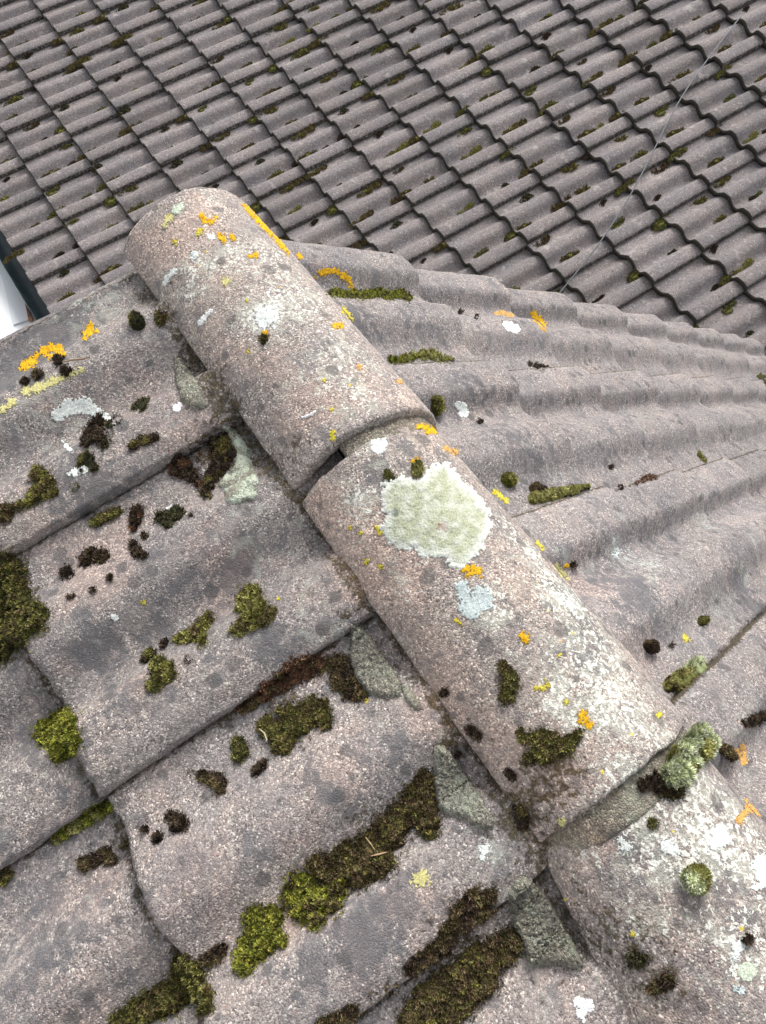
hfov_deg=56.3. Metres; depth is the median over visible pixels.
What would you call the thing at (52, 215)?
moss clump
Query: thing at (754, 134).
moss clump
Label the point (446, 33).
moss clump
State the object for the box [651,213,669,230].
moss clump
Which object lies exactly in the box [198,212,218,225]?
lichen patch
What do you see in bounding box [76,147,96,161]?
moss clump
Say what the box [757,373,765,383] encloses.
moss clump
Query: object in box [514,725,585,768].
moss clump
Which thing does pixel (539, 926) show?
mortar fillet
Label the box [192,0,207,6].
moss clump
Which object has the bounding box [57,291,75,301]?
moss clump
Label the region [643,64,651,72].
moss clump
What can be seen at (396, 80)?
moss clump
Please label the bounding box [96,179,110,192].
moss clump
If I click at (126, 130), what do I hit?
moss clump
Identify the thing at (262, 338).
moss clump
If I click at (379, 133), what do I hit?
moss clump
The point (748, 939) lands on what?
moss clump
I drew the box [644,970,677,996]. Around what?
moss clump
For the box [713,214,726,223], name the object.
moss clump
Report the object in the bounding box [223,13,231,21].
moss clump
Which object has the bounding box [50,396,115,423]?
lichen patch
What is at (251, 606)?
moss clump
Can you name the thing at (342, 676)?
moss clump
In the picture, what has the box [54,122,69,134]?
moss clump
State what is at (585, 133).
moss clump
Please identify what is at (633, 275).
moss clump
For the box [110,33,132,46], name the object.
moss clump
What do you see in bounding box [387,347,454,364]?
moss clump
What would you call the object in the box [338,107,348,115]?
moss clump
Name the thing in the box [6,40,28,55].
moss clump
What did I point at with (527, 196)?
moss clump
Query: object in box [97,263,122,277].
moss clump
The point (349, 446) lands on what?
mortar joint
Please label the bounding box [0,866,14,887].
moss clump
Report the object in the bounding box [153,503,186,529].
moss clump
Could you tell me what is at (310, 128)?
moss clump
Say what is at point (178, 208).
lichen patch
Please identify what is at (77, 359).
straw
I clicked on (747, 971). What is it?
lichen patch
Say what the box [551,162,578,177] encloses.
moss clump
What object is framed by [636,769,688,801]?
moss clump
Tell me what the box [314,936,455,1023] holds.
moss clump
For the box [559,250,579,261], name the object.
moss clump
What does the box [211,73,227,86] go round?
moss clump
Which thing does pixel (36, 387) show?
lichen patch
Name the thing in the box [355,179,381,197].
moss clump
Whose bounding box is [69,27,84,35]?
moss clump
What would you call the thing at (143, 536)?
moss clump
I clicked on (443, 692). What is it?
moss clump
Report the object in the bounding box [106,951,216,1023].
moss clump
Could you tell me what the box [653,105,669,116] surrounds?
moss clump
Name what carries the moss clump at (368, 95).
on the house
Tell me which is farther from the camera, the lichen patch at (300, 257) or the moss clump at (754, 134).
the moss clump at (754, 134)
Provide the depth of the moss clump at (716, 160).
3.89 m
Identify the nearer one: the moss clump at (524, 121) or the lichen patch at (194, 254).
the lichen patch at (194, 254)
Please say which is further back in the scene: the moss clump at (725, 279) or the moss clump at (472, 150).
the moss clump at (472, 150)
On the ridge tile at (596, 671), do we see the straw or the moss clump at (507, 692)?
the moss clump at (507, 692)
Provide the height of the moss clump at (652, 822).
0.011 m
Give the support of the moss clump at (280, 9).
on the house
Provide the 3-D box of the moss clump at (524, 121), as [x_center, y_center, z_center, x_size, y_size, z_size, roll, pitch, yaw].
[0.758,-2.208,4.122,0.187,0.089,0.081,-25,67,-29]
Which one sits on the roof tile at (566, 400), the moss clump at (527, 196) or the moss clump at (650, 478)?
the moss clump at (650, 478)
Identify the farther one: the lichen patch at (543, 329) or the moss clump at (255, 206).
the moss clump at (255, 206)
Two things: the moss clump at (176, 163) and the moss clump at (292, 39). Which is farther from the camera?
the moss clump at (292, 39)
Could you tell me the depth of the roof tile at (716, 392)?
2.15 m
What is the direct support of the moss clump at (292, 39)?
on the house
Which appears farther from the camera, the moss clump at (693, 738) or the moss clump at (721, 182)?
the moss clump at (721, 182)
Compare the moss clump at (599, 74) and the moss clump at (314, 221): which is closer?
the moss clump at (314, 221)
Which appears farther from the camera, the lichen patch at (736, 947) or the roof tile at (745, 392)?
the roof tile at (745, 392)
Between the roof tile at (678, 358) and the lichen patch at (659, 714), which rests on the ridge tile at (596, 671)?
the lichen patch at (659, 714)
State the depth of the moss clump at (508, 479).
1.03 m
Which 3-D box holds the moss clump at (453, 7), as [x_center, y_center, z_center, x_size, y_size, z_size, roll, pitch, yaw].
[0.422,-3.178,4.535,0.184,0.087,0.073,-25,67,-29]
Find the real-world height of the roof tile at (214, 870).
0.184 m
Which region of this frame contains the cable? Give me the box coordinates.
[559,16,740,292]
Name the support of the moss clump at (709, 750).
on the roof tile at (724, 694)
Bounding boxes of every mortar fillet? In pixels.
[173,356,206,409]
[218,425,258,504]
[348,623,402,700]
[401,685,422,710]
[432,745,495,829]
[507,876,584,970]
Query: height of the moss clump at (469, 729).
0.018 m
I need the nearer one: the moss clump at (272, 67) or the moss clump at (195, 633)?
the moss clump at (195, 633)
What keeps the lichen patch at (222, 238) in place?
on the ridge tile at (276, 387)
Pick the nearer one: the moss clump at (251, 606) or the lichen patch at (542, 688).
the lichen patch at (542, 688)
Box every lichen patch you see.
[0,397,16,413]
[18,351,40,371]
[19,366,84,396]
[39,342,66,360]
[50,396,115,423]
[61,440,71,452]
[66,466,87,476]
[81,321,98,340]
[111,614,118,621]
[161,213,173,228]
[162,268,176,285]
[171,202,184,214]
[189,250,199,261]
[196,228,205,236]
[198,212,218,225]
[207,233,215,240]
[217,232,226,244]
[221,276,230,286]
[228,234,235,240]
[241,203,290,256]
[247,251,258,258]
[251,303,279,330]
[296,252,303,259]
[314,267,353,288]
[329,429,336,440]
[331,321,344,328]
[342,306,354,321]
[370,438,387,454]
[374,525,382,535]
[379,461,492,570]
[409,869,431,887]
[416,423,437,435]
[443,445,454,455]
[453,617,462,625]
[454,578,493,621]
[455,401,469,418]
[460,564,483,578]
[478,842,489,861]
[492,489,508,503]
[494,310,513,316]
[518,630,530,644]
[530,310,547,327]
[533,319,546,330]
[534,678,550,691]
[535,540,544,550]
[555,562,569,580]
[556,818,565,826]
[576,709,593,730]
[612,547,620,557]
[617,836,632,852]
[656,711,662,718]
[660,837,682,857]
[682,633,691,642]
[707,823,731,850]
[729,936,745,961]
[732,985,745,994]
[735,743,748,765]
[735,804,752,824]
[737,961,757,981]
[744,798,760,817]
[750,851,765,890]
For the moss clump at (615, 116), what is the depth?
4.08 m
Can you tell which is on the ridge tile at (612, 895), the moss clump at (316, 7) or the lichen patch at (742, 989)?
the lichen patch at (742, 989)
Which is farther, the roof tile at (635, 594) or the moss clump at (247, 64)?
the moss clump at (247, 64)
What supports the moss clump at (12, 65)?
on the house
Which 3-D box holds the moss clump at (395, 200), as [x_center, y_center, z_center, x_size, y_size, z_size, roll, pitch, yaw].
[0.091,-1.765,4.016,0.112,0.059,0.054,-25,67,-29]
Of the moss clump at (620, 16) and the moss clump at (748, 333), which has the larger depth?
the moss clump at (620, 16)
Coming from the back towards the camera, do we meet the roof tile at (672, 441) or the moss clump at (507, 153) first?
the moss clump at (507, 153)
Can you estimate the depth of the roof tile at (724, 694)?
0.90 m
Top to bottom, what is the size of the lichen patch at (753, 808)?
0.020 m
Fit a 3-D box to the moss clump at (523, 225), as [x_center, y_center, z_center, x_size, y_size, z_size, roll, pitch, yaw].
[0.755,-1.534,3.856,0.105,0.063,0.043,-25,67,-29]
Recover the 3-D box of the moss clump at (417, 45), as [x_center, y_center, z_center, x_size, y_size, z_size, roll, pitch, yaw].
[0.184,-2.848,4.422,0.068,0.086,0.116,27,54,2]
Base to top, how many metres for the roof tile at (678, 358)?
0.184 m
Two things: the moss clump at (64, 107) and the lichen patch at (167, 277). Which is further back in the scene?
the moss clump at (64, 107)
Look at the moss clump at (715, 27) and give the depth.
4.26 m
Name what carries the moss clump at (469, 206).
on the house
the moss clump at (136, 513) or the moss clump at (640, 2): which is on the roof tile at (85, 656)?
the moss clump at (136, 513)
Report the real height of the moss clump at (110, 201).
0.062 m
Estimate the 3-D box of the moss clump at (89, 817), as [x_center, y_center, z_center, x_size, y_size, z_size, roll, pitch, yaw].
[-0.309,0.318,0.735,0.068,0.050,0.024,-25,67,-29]
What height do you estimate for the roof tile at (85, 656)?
0.186 m
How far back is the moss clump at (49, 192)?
4.27 m
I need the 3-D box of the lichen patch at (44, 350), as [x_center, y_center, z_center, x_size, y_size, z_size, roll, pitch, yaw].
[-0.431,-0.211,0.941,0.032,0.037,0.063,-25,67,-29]
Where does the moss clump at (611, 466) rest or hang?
on the roof tile at (566, 400)
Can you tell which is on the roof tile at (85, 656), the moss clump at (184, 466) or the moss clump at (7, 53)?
the moss clump at (184, 466)
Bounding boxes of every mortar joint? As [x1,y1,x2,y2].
[338,415,437,456]
[546,727,687,857]
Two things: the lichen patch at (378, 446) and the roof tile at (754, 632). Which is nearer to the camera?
the lichen patch at (378, 446)
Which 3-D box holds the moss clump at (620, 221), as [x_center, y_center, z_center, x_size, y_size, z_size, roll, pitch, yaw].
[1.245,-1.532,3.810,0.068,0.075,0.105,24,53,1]
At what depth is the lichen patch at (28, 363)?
0.95 m
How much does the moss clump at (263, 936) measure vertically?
0.040 m
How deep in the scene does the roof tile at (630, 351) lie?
1.99 m
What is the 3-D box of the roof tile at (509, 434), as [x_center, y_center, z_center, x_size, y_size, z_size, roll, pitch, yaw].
[0.135,-0.105,1.074,0.399,0.182,0.315,-25,67,-29]
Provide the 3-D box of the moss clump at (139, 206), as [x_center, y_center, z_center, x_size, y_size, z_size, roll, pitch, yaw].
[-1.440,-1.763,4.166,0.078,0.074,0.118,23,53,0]
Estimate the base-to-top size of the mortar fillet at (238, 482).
0.041 m
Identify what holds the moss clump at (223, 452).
on the roof tile at (85, 656)
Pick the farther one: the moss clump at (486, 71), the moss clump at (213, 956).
the moss clump at (486, 71)
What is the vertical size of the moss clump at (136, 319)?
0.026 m
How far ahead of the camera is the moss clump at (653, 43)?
4.26 m
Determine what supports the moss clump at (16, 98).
on the house
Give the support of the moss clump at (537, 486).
on the roof tile at (509, 434)
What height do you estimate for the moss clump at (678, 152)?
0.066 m
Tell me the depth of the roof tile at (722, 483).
1.51 m
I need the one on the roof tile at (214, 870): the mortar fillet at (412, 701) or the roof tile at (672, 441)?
the mortar fillet at (412, 701)
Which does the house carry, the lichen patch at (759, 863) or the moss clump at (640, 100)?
the moss clump at (640, 100)
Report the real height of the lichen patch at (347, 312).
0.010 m
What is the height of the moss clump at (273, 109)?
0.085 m
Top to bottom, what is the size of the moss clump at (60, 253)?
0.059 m
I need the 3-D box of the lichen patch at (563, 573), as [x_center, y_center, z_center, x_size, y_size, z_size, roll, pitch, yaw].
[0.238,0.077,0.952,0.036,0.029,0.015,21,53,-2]
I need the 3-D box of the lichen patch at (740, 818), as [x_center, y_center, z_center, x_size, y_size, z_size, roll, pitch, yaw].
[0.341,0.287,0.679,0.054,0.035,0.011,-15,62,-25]
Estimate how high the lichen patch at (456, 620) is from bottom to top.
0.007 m
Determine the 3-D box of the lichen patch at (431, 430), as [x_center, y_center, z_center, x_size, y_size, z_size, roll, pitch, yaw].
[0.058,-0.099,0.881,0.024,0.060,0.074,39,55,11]
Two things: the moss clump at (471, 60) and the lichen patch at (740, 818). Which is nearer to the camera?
the lichen patch at (740, 818)
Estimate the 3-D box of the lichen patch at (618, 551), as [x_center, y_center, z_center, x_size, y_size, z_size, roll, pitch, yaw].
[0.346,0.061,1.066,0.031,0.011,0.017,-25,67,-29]
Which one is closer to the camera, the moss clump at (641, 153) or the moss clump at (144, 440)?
the moss clump at (144, 440)
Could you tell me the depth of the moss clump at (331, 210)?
4.03 m
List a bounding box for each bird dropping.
[172,402,182,411]
[197,309,212,326]
[301,410,315,418]
[502,321,520,333]
[573,996,594,1023]
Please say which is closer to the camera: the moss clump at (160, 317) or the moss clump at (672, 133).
the moss clump at (160, 317)
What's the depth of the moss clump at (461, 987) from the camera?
0.65 m
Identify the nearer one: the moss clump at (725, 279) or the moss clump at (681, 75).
the moss clump at (725, 279)
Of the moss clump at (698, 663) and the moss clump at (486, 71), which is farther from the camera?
the moss clump at (486, 71)
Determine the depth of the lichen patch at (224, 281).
0.90 m
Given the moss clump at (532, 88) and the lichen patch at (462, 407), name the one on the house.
the moss clump at (532, 88)
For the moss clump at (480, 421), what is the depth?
1.12 m
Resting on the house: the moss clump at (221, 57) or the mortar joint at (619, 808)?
the moss clump at (221, 57)
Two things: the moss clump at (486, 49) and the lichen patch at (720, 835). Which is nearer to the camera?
the lichen patch at (720, 835)
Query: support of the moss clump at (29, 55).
on the house
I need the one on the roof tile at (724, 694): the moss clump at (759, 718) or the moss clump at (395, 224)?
the moss clump at (759, 718)
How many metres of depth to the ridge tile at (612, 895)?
0.62 m
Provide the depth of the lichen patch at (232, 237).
0.94 m
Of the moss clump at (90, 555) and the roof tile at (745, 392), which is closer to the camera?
the moss clump at (90, 555)
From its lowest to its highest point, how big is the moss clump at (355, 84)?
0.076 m
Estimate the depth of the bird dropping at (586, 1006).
0.62 m
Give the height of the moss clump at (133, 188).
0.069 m
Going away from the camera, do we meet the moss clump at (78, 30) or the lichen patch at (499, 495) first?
the lichen patch at (499, 495)
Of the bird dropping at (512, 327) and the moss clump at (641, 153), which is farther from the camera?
the moss clump at (641, 153)
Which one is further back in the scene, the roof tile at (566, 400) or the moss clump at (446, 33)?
the moss clump at (446, 33)
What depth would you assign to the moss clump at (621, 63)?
4.22 m
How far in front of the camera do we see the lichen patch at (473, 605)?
0.72 m
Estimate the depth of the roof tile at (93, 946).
0.68 m
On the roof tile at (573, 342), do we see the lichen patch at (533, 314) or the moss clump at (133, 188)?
the lichen patch at (533, 314)
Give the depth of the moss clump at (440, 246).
3.86 m
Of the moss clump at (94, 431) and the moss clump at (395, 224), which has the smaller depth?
the moss clump at (94, 431)
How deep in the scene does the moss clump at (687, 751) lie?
0.67 m
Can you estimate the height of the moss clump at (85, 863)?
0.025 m
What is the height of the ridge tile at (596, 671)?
0.108 m
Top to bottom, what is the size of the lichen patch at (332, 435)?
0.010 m
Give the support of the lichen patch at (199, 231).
on the ridge tile at (276, 387)
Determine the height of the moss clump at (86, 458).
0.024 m
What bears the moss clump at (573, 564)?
on the roof tile at (635, 594)
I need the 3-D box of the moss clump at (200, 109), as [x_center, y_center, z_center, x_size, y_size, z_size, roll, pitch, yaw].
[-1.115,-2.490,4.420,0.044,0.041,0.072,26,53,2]
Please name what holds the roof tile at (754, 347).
on the gable house
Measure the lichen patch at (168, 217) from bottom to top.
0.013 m
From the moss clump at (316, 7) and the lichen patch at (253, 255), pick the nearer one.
the lichen patch at (253, 255)
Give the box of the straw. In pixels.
[62,356,89,361]
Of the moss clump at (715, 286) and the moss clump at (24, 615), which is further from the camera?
the moss clump at (715, 286)
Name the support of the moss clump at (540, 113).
on the house
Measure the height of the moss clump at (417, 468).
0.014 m
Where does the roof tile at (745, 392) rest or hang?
on the gable house
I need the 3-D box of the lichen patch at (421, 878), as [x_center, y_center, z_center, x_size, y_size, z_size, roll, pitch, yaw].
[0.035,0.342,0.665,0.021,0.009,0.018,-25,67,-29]
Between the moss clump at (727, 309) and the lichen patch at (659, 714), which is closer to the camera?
the lichen patch at (659, 714)
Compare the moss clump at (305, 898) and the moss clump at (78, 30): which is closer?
the moss clump at (305, 898)
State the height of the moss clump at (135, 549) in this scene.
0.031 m
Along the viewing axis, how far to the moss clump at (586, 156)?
4.00 m
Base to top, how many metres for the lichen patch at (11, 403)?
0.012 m
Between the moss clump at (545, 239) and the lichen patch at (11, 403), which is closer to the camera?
the lichen patch at (11, 403)
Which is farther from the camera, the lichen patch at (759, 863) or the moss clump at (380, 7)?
the moss clump at (380, 7)
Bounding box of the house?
[0,0,765,349]
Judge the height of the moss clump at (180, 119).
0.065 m
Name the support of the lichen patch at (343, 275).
on the roof tile at (396, 327)
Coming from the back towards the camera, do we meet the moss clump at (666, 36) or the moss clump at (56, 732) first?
the moss clump at (666, 36)
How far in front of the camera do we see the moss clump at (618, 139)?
4.02 m
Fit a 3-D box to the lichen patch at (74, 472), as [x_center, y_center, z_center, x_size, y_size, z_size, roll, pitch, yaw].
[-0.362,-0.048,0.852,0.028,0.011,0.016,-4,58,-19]
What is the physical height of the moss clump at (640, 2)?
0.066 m
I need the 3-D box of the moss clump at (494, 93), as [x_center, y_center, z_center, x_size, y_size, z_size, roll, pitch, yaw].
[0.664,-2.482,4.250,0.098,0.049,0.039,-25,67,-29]
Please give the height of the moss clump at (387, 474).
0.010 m
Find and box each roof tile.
[0,269,243,555]
[0,644,107,869]
[0,800,203,1023]
[15,422,376,796]
[108,614,549,1023]
[280,239,475,364]
[353,866,629,1023]
[390,360,593,516]
[415,268,561,369]
[507,288,623,373]
[508,366,665,489]
[512,486,730,700]
[573,302,669,375]
[591,369,715,471]
[614,469,765,640]
[624,313,705,377]
[648,373,750,459]
[663,321,733,378]
[671,638,765,826]
[682,457,765,577]
[691,376,765,451]
[694,327,758,380]
[720,333,765,379]
[724,377,765,426]
[728,449,765,503]
[731,610,765,654]
[742,338,765,359]
[751,379,765,404]
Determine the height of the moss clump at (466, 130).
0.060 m
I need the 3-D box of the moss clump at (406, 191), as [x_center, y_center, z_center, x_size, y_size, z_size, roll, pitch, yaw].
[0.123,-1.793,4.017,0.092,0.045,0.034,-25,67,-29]
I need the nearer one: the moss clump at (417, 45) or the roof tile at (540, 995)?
the roof tile at (540, 995)
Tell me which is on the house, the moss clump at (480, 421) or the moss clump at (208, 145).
the moss clump at (208, 145)
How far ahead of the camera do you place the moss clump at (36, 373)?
0.91 m
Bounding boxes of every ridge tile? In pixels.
[123,187,436,489]
[302,424,685,841]
[547,761,765,1023]
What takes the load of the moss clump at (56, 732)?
on the roof tile at (43, 798)
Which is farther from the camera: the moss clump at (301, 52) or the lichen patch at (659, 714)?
the moss clump at (301, 52)
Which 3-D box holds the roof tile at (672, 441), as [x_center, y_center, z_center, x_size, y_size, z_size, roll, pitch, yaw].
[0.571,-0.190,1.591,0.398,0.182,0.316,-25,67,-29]
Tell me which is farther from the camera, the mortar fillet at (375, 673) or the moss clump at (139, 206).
the moss clump at (139, 206)
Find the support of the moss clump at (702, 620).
on the roof tile at (635, 594)
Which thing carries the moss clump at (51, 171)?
on the house
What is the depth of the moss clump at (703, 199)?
3.82 m
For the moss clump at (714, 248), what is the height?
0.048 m
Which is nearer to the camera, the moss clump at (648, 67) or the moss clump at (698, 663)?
the moss clump at (698, 663)
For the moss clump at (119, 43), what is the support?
on the house
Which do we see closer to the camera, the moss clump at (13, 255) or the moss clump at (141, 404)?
the moss clump at (141, 404)
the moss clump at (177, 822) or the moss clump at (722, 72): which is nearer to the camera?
the moss clump at (177, 822)
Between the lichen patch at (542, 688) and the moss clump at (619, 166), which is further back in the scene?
the moss clump at (619, 166)
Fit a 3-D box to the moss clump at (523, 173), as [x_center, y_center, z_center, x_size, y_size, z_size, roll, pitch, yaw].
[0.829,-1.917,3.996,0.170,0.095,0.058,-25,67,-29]
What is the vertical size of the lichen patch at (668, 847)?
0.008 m
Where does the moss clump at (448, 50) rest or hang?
on the house
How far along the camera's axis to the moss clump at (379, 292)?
1.23 m
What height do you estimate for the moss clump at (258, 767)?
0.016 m
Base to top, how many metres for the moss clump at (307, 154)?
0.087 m
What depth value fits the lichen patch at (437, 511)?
0.77 m
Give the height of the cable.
0.994 m
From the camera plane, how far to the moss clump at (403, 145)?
4.15 m
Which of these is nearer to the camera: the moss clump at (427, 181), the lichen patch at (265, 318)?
the lichen patch at (265, 318)
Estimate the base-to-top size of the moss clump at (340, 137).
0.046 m
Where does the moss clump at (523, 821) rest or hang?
on the roof tile at (214, 870)
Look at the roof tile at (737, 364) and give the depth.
2.77 m
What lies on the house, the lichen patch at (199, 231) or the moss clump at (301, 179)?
the moss clump at (301, 179)
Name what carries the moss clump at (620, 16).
on the house
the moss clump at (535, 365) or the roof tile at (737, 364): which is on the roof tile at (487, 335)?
the moss clump at (535, 365)
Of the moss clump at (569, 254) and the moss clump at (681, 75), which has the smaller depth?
the moss clump at (569, 254)
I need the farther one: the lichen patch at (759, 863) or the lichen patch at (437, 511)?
the lichen patch at (437, 511)
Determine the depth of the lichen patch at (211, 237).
0.94 m
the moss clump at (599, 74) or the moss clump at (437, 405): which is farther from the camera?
the moss clump at (599, 74)
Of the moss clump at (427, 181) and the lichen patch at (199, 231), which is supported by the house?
the moss clump at (427, 181)
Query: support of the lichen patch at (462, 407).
on the roof tile at (509, 434)
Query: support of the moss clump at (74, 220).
on the house
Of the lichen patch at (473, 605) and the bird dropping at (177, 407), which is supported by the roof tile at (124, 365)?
the bird dropping at (177, 407)
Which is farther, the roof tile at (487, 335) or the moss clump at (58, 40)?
the moss clump at (58, 40)
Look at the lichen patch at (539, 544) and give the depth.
0.93 m
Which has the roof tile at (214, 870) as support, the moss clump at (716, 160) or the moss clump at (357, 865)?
the moss clump at (357, 865)
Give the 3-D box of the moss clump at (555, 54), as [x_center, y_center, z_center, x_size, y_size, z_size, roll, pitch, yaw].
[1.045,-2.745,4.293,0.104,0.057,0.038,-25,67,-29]
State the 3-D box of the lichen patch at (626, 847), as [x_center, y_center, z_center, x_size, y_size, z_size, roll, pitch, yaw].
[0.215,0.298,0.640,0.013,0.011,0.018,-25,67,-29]
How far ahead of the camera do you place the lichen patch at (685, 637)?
1.00 m
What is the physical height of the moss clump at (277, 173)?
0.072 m
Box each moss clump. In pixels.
[0,29,14,40]
[0,114,18,128]
[0,157,15,163]
[0,501,16,526]
[0,544,52,670]
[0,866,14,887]
[3,95,23,106]
[4,248,24,263]
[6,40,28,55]
[6,57,24,70]
[14,462,59,513]
[19,352,72,385]
[22,52,32,58]
[23,121,39,130]
[29,704,84,766]
[41,168,60,177]
[45,185,60,197]
[46,206,65,219]
[50,35,64,45]
[50,800,112,846]
[52,251,64,259]
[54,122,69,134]
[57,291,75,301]
[58,104,68,110]
[58,269,69,276]
[58,563,74,580]
[59,143,72,150]
[65,218,79,227]
[66,55,91,71]
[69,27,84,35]
[69,447,98,491]
[74,839,128,874]
[75,544,109,568]
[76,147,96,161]
[78,411,123,451]
[87,586,97,593]
[88,505,123,527]
[91,163,102,172]
[93,12,109,24]
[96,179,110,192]
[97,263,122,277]
[103,192,116,206]
[105,572,112,582]
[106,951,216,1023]
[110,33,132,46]
[115,4,128,11]
[115,34,131,47]
[116,106,130,117]
[116,184,138,196]
[117,120,141,137]
[126,201,143,216]
[126,309,145,330]
[126,431,159,451]
[126,502,146,532]
[127,537,148,559]
[130,396,149,411]
[139,531,148,540]
[139,636,192,663]
[139,823,149,834]
[142,647,180,693]
[150,828,164,844]
[152,309,168,326]
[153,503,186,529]
[160,126,169,132]
[164,808,191,835]
[165,449,211,490]
[169,159,182,168]
[171,610,215,648]
[175,113,187,122]
[187,769,228,796]
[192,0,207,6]
[197,104,206,111]
[198,431,236,499]
[198,940,228,970]
[199,137,214,151]
[209,55,223,63]
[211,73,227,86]
[212,21,227,29]
[214,131,229,141]
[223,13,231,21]
[227,583,277,639]
[229,732,252,766]
[229,902,290,977]
[233,651,332,716]
[236,61,252,70]
[245,78,253,84]
[247,113,256,123]
[249,757,268,777]
[250,199,260,211]
[251,693,333,756]
[254,158,264,164]
[255,105,278,121]
[256,88,275,98]
[257,333,269,344]
[266,22,287,34]
[266,170,283,180]
[267,62,276,71]
[275,866,352,932]
[276,0,294,13]
[278,37,294,47]
[278,178,301,193]
[284,119,297,125]
[287,205,301,214]
[290,47,309,60]
[290,123,315,140]
[297,149,317,161]
[298,174,307,181]
[302,766,444,894]
[305,164,327,178]
[307,35,328,49]
[308,5,319,12]
[309,218,318,225]
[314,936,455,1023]
[321,71,337,83]
[323,649,368,705]
[325,285,414,303]
[326,204,336,214]
[337,133,343,140]
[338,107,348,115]
[350,76,366,89]
[350,209,373,227]
[353,234,370,247]
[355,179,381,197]
[361,90,373,100]
[370,0,390,13]
[371,43,390,55]
[374,130,383,138]
[382,467,397,481]
[386,74,404,85]
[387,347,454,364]
[389,141,408,154]
[390,192,403,203]
[390,221,402,228]
[393,166,403,173]
[393,922,525,1023]
[398,189,411,197]
[404,42,420,59]
[408,135,419,144]
[411,459,424,477]
[420,176,435,184]
[423,121,440,132]
[431,395,446,416]
[433,239,449,252]
[437,881,499,943]
[438,686,449,697]
[439,2,462,14]
[440,29,450,37]
[444,47,453,53]
[454,751,461,758]
[455,105,470,117]
[457,126,472,136]
[457,201,473,213]
[461,146,480,159]
[464,723,477,738]
[467,52,482,64]
[470,730,482,743]
[473,247,488,257]
[474,44,494,59]
[476,417,483,423]
[480,63,493,75]
[488,90,501,97]
[494,659,521,707]
[500,146,517,159]
[501,471,518,487]
[501,764,514,778]
[502,118,527,134]
[504,227,519,241]
[507,770,516,782]
[508,805,532,832]
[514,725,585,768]
[516,221,531,229]
[518,159,543,178]
[519,193,533,202]
[522,85,536,98]
[527,360,555,370]
[527,483,591,504]
[529,481,547,492]
[530,65,540,71]
[533,234,550,246]
[537,100,558,116]
[541,32,551,39]
[549,50,564,59]
[550,194,571,211]
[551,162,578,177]
[557,114,570,124]
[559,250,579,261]
[567,184,590,197]
[569,559,577,569]
[576,58,586,64]
[577,128,595,138]
[581,71,603,87]
[582,150,590,159]
[588,18,613,36]
[598,85,616,98]
[599,199,606,205]
[607,464,614,470]
[608,110,623,121]
[608,134,627,145]
[608,162,626,174]
[611,216,625,229]
[614,14,624,21]
[614,178,635,196]
[618,51,637,66]
[624,949,648,971]
[627,269,638,281]
[629,149,647,162]
[633,97,649,104]
[634,0,647,10]
[634,473,659,484]
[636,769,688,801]
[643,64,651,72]
[643,639,661,654]
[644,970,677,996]
[646,41,657,48]
[647,816,659,830]
[651,161,670,173]
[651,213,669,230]
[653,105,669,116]
[653,194,661,200]
[659,28,678,41]
[659,757,698,790]
[662,664,698,692]
[665,741,704,773]
[666,129,679,136]
[667,69,693,88]
[667,146,687,161]
[678,861,713,898]
[680,729,705,750]
[684,654,708,674]
[687,196,708,209]
[689,721,722,747]
[697,451,706,462]
[697,614,710,625]
[698,736,718,763]
[704,23,720,34]
[706,124,722,135]
[707,155,724,166]
[709,245,718,252]
[711,284,718,291]
[712,174,730,188]
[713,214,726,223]
[714,64,732,79]
[717,44,731,52]
[719,270,738,286]
[719,742,739,762]
[721,300,737,314]
[723,93,735,102]
[736,258,754,272]
[741,709,765,727]
[741,932,755,946]
[743,5,749,11]
[743,131,759,142]
[744,330,754,337]
[747,195,756,201]
[754,74,765,82]
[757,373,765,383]
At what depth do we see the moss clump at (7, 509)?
0.83 m
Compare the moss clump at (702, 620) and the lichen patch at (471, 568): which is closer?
the lichen patch at (471, 568)
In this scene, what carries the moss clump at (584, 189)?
on the house
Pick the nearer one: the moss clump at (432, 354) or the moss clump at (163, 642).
the moss clump at (163, 642)
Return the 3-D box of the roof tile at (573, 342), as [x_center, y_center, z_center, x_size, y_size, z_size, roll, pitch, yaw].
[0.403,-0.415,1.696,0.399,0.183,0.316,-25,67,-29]
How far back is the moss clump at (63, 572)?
0.82 m
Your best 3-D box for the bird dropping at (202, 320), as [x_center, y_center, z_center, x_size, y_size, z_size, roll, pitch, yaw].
[-0.224,-0.245,0.905,0.021,0.025,0.014,-25,67,-29]
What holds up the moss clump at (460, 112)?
on the house
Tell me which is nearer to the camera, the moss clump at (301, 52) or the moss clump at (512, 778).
the moss clump at (512, 778)
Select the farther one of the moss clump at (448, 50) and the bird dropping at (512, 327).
the moss clump at (448, 50)
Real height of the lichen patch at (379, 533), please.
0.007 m
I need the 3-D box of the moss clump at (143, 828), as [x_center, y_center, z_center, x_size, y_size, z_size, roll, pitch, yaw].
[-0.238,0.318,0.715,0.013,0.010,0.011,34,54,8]
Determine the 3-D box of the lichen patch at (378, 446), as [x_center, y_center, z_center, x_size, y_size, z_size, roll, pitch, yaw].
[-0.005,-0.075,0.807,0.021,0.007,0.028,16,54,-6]
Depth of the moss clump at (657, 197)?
3.84 m
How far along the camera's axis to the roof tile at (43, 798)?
0.74 m
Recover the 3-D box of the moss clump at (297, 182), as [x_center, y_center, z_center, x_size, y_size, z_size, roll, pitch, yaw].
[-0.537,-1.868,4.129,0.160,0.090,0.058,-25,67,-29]
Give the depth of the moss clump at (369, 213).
3.98 m
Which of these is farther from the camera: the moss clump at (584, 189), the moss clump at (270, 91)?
the moss clump at (270, 91)
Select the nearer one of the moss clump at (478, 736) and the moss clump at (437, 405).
the moss clump at (478, 736)

